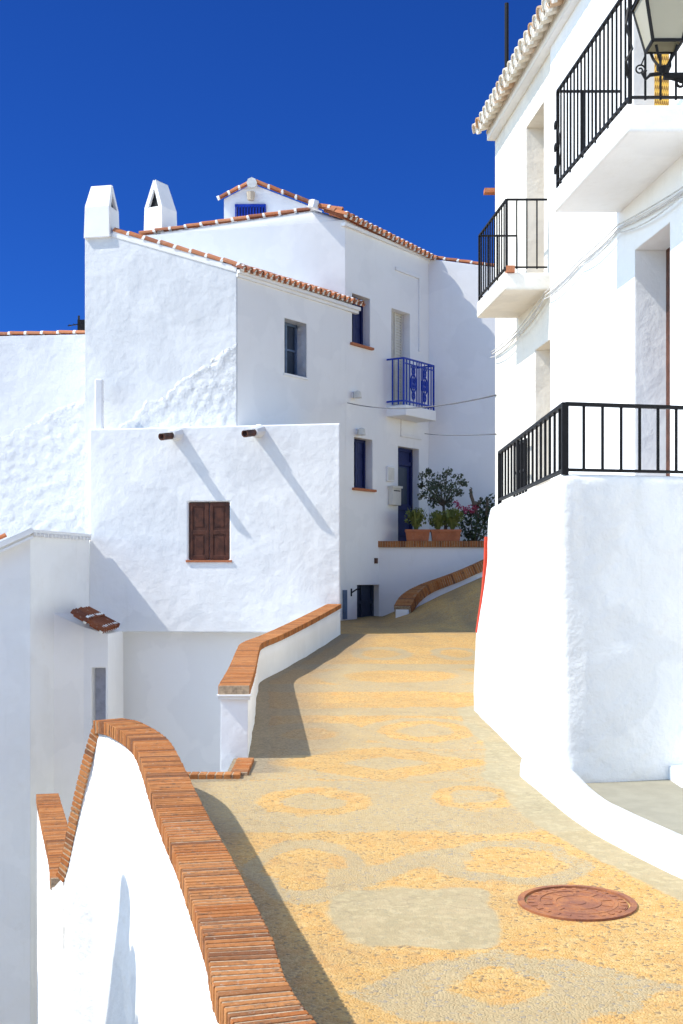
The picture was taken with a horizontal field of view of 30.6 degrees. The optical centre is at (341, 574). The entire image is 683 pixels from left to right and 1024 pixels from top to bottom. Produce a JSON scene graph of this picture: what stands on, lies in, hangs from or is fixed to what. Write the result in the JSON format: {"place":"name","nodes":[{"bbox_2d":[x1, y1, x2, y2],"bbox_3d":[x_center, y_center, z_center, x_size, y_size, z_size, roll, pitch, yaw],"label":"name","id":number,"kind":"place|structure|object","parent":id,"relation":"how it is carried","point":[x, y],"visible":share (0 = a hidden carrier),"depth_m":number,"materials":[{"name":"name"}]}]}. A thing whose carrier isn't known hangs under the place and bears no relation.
{"place":"outdoors","nodes":[
{"label":"outdoors","id":0,"kind":"place"},
{"bbox_2d":[0,330,84,541],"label":"house","id":1,"kind":"structure","parent":0,"point":[42,430],"depth_m":27.55,"materials":[{"name":"paint"}]},
{"bbox_2d":[68,315,84,329],"bbox_3d":[-5.981,-5.525,28.200,0.392,0.650,0.200,0,0,0],"label":"television aerial","id":2,"kind":"object","parent":1,"relation":"on","point":[80,324],"visible":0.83,"depth_m":28.14,"materials":[{"name":"black metal"}]},
{"bbox_2d":[0,528,122,1023],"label":"house","id":3,"kind":"structure","parent":0,"point":[61,664],"depth_m":23.11,"materials":[{"name":"paint"}]},
{"bbox_2d":[0,0,541,335],"label":"sky","id":4,"kind":"structure","parent":0,"point":[369,109],"materials":[{"name":"blue"}]},
{"bbox_2d":[190,577,682,1023],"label":"road","id":5,"kind":"structure","parent":0,"point":[398,834],"depth_m":7.92,"materials":[{"name":"yellow stone"}]},
{"bbox_2d":[187,758,253,778],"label":"brick kerb","id":6,"kind":"structure","parent":5,"relation":"on","point":[242,767],"depth_m":10.48,"materials":[{"name":"orange brick"}]},
{"bbox_2d":[216,604,341,771],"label":"parapet wall","id":7,"kind":"structure","parent":5,"relation":"on","point":[255,661],"depth_m":15.88,"materials":[{"name":"paint"}]},
{"bbox_2d":[378,541,483,615],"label":"garden wall","id":8,"kind":"structure","parent":5,"relation":"on","point":[404,566],"depth_m":30.20,"materials":[{"name":"white paint"}]},
{"bbox_2d":[405,529,429,540],"bbox_3d":[1.846,-0.963,30.360,0.603,0.280,0.310,0,0,0],"label":"planter","id":9,"kind":"object","parent":8,"relation":"on","point":[417,534],"visible":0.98,"depth_m":30.23,"materials":[{"name":"ceramic"}]},
{"bbox_2d":[404,507,427,528],"bbox_3d":[1.808,-1.354,30.365,0.594,0.610,0.582,0,0,0],"label":"potted bush","id":10,"kind":"object","parent":9,"relation":"on","point":[416,517],"visible":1,"depth_m":30.28,"materials":[{"name":"green plant"}]},
{"bbox_2d":[417,467,468,528],"bbox_3d":[2.494,-1.700,30.827,1.169,1.963,0.797,0,0,-25],"label":"olive tree","id":11,"kind":"object","parent":8,"relation":"on","point":[442,501],"visible":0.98,"depth_m":30.78,"materials":[{"name":"green plant"}]},
{"bbox_2d":[430,529,461,540],"bbox_3d":[2.532,-0.963,30.360,0.736,0.280,0.310,0,0,0],"label":"planter","id":12,"kind":"object","parent":8,"relation":"on","point":[445,534],"visible":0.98,"depth_m":30.23,"materials":[{"name":"ceramic"}]},
{"bbox_2d":[428,510,447,528],"bbox_3d":[2.344,-1.318,30.363,0.497,0.538,0.468,0,0,0],"label":"potted bush","id":13,"kind":"object","parent":12,"relation":"on","point":[438,518],"visible":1,"depth_m":30.28,"materials":[{"name":"green plant"}]},
{"bbox_2d":[442,508,463,528],"bbox_3d":[2.709,-1.353,30.353,0.559,0.609,0.531,0,0,-42],"label":"potted bush","id":14,"kind":"object","parent":12,"relation":"on","point":[453,520],"visible":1,"depth_m":30.26,"materials":[{"name":"green plant"}]},
{"bbox_2d":[453,487,494,540],"bbox_3d":[3.486,-1.431,30.712,1.540,1.458,0.817,0,0,0],"label":"flowering bush","id":15,"kind":"object","parent":8,"relation":"on","point":[484,518],"visible":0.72,"depth_m":30.67,"materials":[{"name":"green plant"}]},
{"bbox_2d":[394,559,483,617],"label":"ramp kerb","id":16,"kind":"structure","parent":5,"relation":"on","point":[409,600],"depth_m":29.01,"materials":[{"name":"brick"}]},
{"bbox_2d":[518,885,636,921],"bbox_3d":[1.303,1.835,6.917,0.650,0.086,0.650,0,0,0],"label":"manhole cover","id":17,"kind":"object","parent":5,"relation":"on","point":[581,903],"visible":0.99,"depth_m":6.89,"materials":[{"name":"metal"}]},
{"bbox_2d":[474,402,682,782],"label":"terrace wall","id":18,"kind":"structure","parent":5,"relation":"on","point":[578,670],"depth_m":9.77,"materials":[{"name":"white paint"}]},
{"bbox_2d":[520,749,682,878],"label":"kerb","id":19,"kind":"structure","parent":5,"relation":"on","point":[573,795],"depth_m":8.52,"materials":[{"name":"white paint"}]},
{"bbox_2d":[586,779,682,834],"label":"pavement","id":20,"kind":"structure","parent":0,"point":[659,802],"depth_m":9.04,"materials":[{"name":"grey concrete"}]},
{"bbox_2d":[669,765,682,787],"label":"doorstep","id":21,"kind":"object","parent":20,"relation":"on","point":[675,774],"visible":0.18,"depth_m":9.58,"materials":[{"name":"white paint"}]},
{"label":"ground","id":22,"kind":"structure","parent":0,"visible":0},
{"bbox_2d":[36,718,316,1023],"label":"parapet wall","id":23,"kind":"structure","parent":22,"relation":"on","point":[148,912],"depth_m":8.79,"materials":[{"name":"white paint"}]},
{"bbox_2d":[89,379,339,771],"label":"house","id":24,"kind":"structure","parent":22,"relation":"on","point":[211,548],"depth_m":25.39,"materials":[{"name":"white paint"}]},
{"bbox_2d":[84,185,365,620],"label":"house","id":25,"kind":"structure","parent":22,"relation":"on","point":[176,335],"depth_m":26.22,"materials":[{"name":"white paint"}]},
{"bbox_2d":[283,322,308,379],"bbox_3d":[-1.123,-4.943,27.464,0.340,1.240,0.888,0,0,34],"label":"window","id":26,"kind":"structure","parent":25,"relation":"in","point":[290,329],"depth_m":27.72,"materials":[{"name":"blue paint"}]},
{"bbox_2d":[139,177,438,619],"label":"house","id":27,"kind":"structure","parent":22,"relation":"on","point":[382,274],"depth_m":29.91,"materials":[{"name":"white paint"}]},
{"bbox_2d":[352,391,361,398],"bbox_3d":[0.363,-4.219,29.196,0.223,0.170,0.200,0,0,34],"label":"wall lamp","id":28,"kind":"object","parent":27,"relation":"attached to","point":[356,394],"visible":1,"depth_m":29.12,"materials":[{"name":"white paint"}]},
{"bbox_2d":[356,428,365,435],"bbox_3d":[0.459,-3.368,29.335,0.223,0.170,0.200,0,0,34],"label":"wall lamp","id":29,"kind":"object","parent":27,"relation":"attached to","point":[360,431],"visible":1,"depth_m":29.26,"materials":[{"name":"white paint"}]},
{"bbox_2d":[350,297,373,349],"bbox_3d":[0.385,-5.984,29.597,0.330,1.219,0.929,0,0,34],"label":"window","id":30,"kind":"structure","parent":27,"relation":"in","point":[357,320],"depth_m":29.81,"materials":[{"name":"blue paint"}]},
{"bbox_2d":[352,439,376,491],"bbox_3d":[0.440,-2.612,29.677,0.330,1.245,0.954,0,0,34],"label":"window","id":31,"kind":"structure","parent":27,"relation":"in","point":[359,445],"depth_m":29.89,"materials":[{"name":"blue paint"}]},
{"bbox_2d":[357,585,373,617],"bbox_3d":[0.466,0.694,29.936,0.080,0.917,1.000,0,0,34],"label":"basement door","id":32,"kind":"structure","parent":27,"relation":"in","point":[365,596],"depth_m":30.10,"materials":[{"name":"wood"}]},
{"bbox_2d":[386,466,394,481],"bbox_3d":[1.200,-2.472,30.561,0.055,0.365,0.320,0,0,34],"label":"meter box","id":33,"kind":"object","parent":27,"relation":"attached to","point":[390,473],"visible":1,"depth_m":30.51,"materials":[{"name":"white paint"}]},
{"bbox_2d":[388,485,402,505],"bbox_3d":[1.318,-1.944,30.634,0.167,0.470,0.432,0,0,34],"label":"letter box","id":34,"kind":"object","parent":27,"relation":"attached to","point":[394,495],"visible":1,"depth_m":30.52,"materials":[{"name":"white paint"}]},
{"bbox_2d":[391,312,402,405],"bbox_3d":[1.283,-5.346,31.143,0.060,2.403,0.871,0,0,34],"label":"balcony door","id":35,"kind":"structure","parent":27,"relation":"in","point":[396,319],"depth_m":31.29,"materials":[{"name":"white paint"}]},
{"bbox_2d":[398,448,412,540],"bbox_3d":[1.497,-1.990,31.445,0.070,2.398,1.008,0,0,34],"label":"front door","id":36,"kind":"structure","parent":27,"relation":"in","point":[405,456],"depth_m":31.57,"materials":[{"name":"blue paint"}]},
{"bbox_2d":[429,256,494,540],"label":"house","id":37,"kind":"structure","parent":22,"relation":"on","point":[461,341],"depth_m":31.99,"materials":[{"name":"paint"}]},
{"bbox_2d":[477,54,549,505],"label":"house","id":38,"kind":"structure","parent":22,"relation":"on","point":[512,296],"depth_m":16.32,"materials":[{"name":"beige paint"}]},
{"bbox_2d":[347,394,495,408],"bbox_3d":[1.188,-3.298,23.534,0.022,1.403,11.069,0,0,-11],"label":"cable","id":39,"kind":"object","parent":38,"relation":"attached to","point":[428,406],"visible":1,"depth_m":21.59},
{"bbox_2d":[425,433,495,435],"bbox_3d":[2.158,-2.785,24.650,0.018,1.502,13.103,0,0,-1],"label":"cable","id":40,"kind":"object","parent":38,"relation":"attached to","point":[463,435],"visible":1,"depth_m":22.17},
{"bbox_2d":[472,0,682,480],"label":"house","id":41,"kind":"structure","parent":22,"relation":"on","point":[616,158],"depth_m":12.09,"materials":[{"name":"white paint"}]},
{"bbox_2d":[505,2,508,67],"bbox_3d":[2.326,-7.275,17.600,0.055,1.550,0.055,0,0,-23],"label":"aerial pole","id":42,"kind":"object","parent":41,"relation":"on","point":[506,32],"visible":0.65,"depth_m":17.57,"materials":[{"name":"black metal"}]},
{"bbox_2d":[490,186,682,357],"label":"cable bundle","id":43,"kind":"object","parent":41,"relation":"attached to","point":[576,268],"visible":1,"depth_m":13.09,"materials":[{"name":"metal"}]},
{"bbox_2d":[630,0,682,87],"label":"street lantern","id":44,"kind":"object","parent":41,"relation":"attached to","point":[659,25],"visible":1,"depth_m":8.82,"materials":[{"name":"black metal"}]},
{"bbox_2d":[666,247,669,475],"bbox_3d":[3.182,-1.697,11.429,0.100,2.793,0.950,0,0,-5],"label":"terrace door","id":45,"kind":"structure","parent":41,"relation":"in","point":[668,250],"depth_m":11.83,"materials":[{"name":"brown wood"}]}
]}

